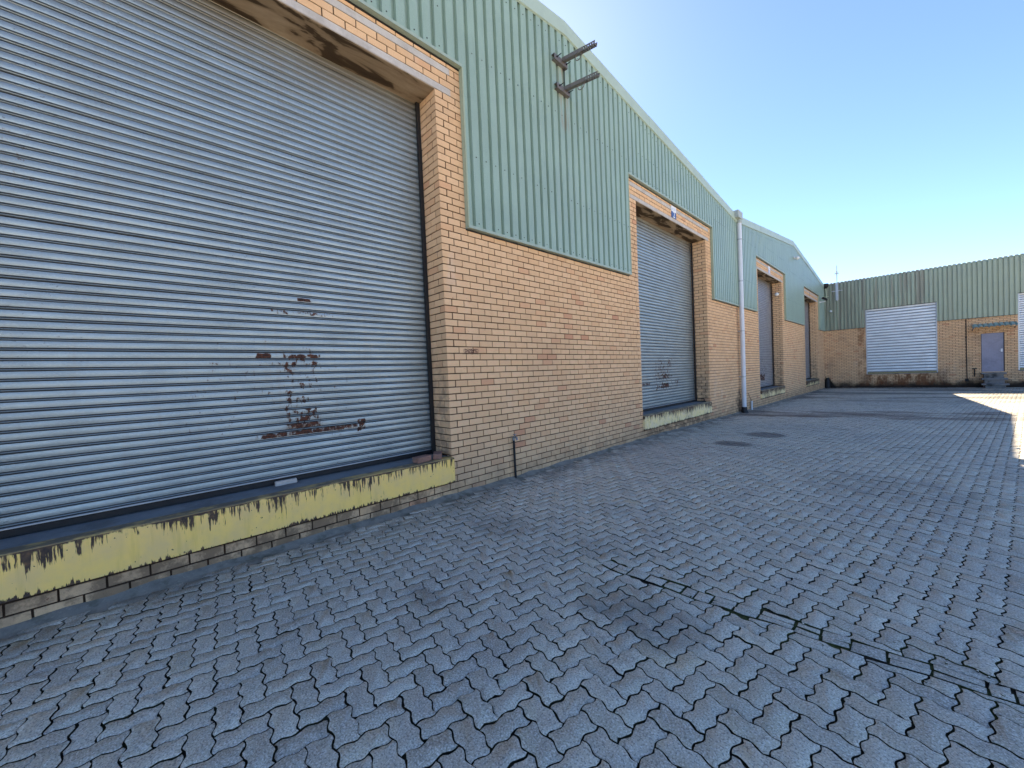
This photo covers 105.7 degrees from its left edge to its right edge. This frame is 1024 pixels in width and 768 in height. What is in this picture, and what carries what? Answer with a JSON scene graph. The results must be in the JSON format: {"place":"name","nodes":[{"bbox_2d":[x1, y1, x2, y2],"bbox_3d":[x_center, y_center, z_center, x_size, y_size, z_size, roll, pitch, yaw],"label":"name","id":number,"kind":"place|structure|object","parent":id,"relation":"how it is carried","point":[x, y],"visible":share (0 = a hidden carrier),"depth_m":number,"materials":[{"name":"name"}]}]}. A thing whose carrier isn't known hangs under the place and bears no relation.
{"place":"outdoors","nodes":[
{"label":"outdoors","id":0,"kind":"place"},
{"bbox_2d":[0,387,1023,767],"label":"paving","id":1,"kind":"structure","parent":0,"point":[922,467],"depth_m":2.31,"materials":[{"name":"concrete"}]},
{"bbox_2d":[0,388,825,639],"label":"mortar fillet","id":2,"kind":"object","parent":1,"relation":"on","point":[100,605],"visible":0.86,"depth_m":3.42,"materials":[{"name":"grey concrete"}]},
{"bbox_2d":[981,372,1009,387],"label":"door steps","id":3,"kind":"structure","parent":1,"relation":"on","point":[993,379],"depth_m":19.66,"materials":[{"name":"concrete"}]},
{"bbox_2d":[539,0,1023,283],"label":"sky","id":4,"kind":"structure","parent":0,"point":[874,137],"materials":[{"name":"blue"}]},
{"label":"ground","id":5,"kind":"structure","parent":0,"visible":0},
{"bbox_2d":[0,0,738,627],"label":"warehouse","id":6,"kind":"structure","parent":5,"relation":"on","point":[344,262],"depth_m":4.08,"materials":[{"name":"metal"}]},
{"bbox_2d":[275,478,296,485],"bbox_3d":[-2.280,0.990,3.915,0.195,0.045,0.044,-4,2,-44],"label":"wedge","id":7,"kind":"object","parent":6,"relation":"on","point":[286,481],"visible":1,"depth_m":3.90,"materials":[{"name":"grey metal"}]},
{"bbox_2d":[412,454,430,463],"bbox_3d":[-1.087,0.903,4.683,0.107,0.071,0.215,-2,2,34],"label":"loose brick","id":8,"kind":"object","parent":6,"relation":"on","point":[421,459],"visible":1,"depth_m":4.62,"materials":[{"name":"brick"}]},
{"bbox_2d":[433,451,441,459],"bbox_3d":[-0.934,0.893,4.871,0.107,0.071,0.215,-3,1,-9],"label":"loose brick","id":9,"kind":"object","parent":6,"relation":"on","point":[437,454],"visible":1,"depth_m":4.77,"materials":[{"name":"brick"}]},
{"bbox_2d":[512,434,517,477],"bbox_3d":[0.056,1.054,5.574,0.047,0.668,0.118,-3,2,-28],"label":"standpipe","id":10,"kind":"object","parent":6,"relation":"attached to","point":[514,454],"visible":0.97,"depth_m":5.60,"materials":[{"name":"black metal"}]},
{"bbox_2d":[552,40,596,70],"bbox_3d":[0.995,-5.223,6.118,0.340,0.206,0.715,-4,2,-44],"label":"steel bracket","id":11,"kind":"object","parent":6,"relation":"attached to","point":[560,62],"visible":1,"depth_m":6.21,"materials":[{"name":"metal"}]},
{"bbox_2d":[554,71,599,98],"bbox_3d":[1.042,-4.785,6.156,0.340,0.206,0.715,-4,2,-44],"label":"steel bracket","id":12,"kind":"object","parent":6,"relation":"attached to","point":[565,91],"visible":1,"depth_m":6.25,"materials":[{"name":"metal"}]},
{"bbox_2d":[671,205,675,218],"bbox_3d":[3.961,-4.202,9.495,0.270,0.280,0.012,-4,2,-44],"label":"number sign","id":13,"kind":"object","parent":6,"relation":"attached to","point":[673,211],"visible":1,"depth_m":9.48,"materials":[{"name":"white paint"}]},
{"bbox_2d":[734,209,748,412],"bbox_3d":[7.390,-2.284,12.732,0.440,6.605,0.448,-4,2,-44],"label":"downpipe","id":14,"kind":"object","parent":6,"relation":"attached to","point":[738,214],"visible":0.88,"depth_m":12.69,"materials":[{"name":"white plastic"}]},
{"bbox_2d":[736,218,824,411],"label":"warehouse","id":15,"kind":"structure","parent":5,"relation":"on","point":[784,342],"depth_m":17.26,"materials":[{"name":"metal"}]},
{"bbox_2d":[824,253,1023,387],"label":"warehouse","id":16,"kind":"structure","parent":5,"relation":"on","point":[905,329],"depth_m":21.59,"materials":[{"name":"brick"}]},
{"bbox_2d":[824,283,828,297],"bbox_3d":[19.903,-5.852,24.622,0.318,1.002,0.318,-4,2,-44],"label":"corner gutter outlet","id":17,"kind":"object","parent":16,"relation":"attached to","point":[826,285],"visible":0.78,"depth_m":24.56,"materials":[{"name":"black metal"}]},
{"bbox_2d":[825,378,830,387],"bbox_3d":[20.165,-0.061,24.786,0.298,0.680,0.298,-4,2,-44],"label":"drain stub","id":18,"kind":"object","parent":16,"relation":"attached to","point":[827,382],"visible":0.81,"depth_m":24.69,"materials":[{"name":"black metal"}]},
{"bbox_2d":[832,265,841,300],"bbox_3d":[20.305,-6.296,24.239,0.109,2.210,0.520,-4,2,-44],"label":"antenna mast","id":19,"kind":"object","parent":16,"relation":"attached to","point":[836,283],"visible":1,"depth_m":24.23,"materials":[{"name":"white metal"}]},
{"bbox_2d":[965,320,968,380],"bbox_3d":[24.159,-1.785,20.617,0.049,3.300,0.130,-4,2,-44],"label":"conduit","id":20,"kind":"object","parent":16,"relation":"attached to","point":[967,379],"visible":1,"depth_m":20.61,"materials":[{"name":"black metal"}]},
{"bbox_2d":[981,332,1004,371],"bbox_3d":[24.832,-1.630,20.041,0.112,2.040,0.766,-4,2,-44],"label":"door","id":21,"kind":"structure","parent":16,"relation":"in","point":[992,344],"depth_m":20.04,"materials":[{"name":"blue paint"}]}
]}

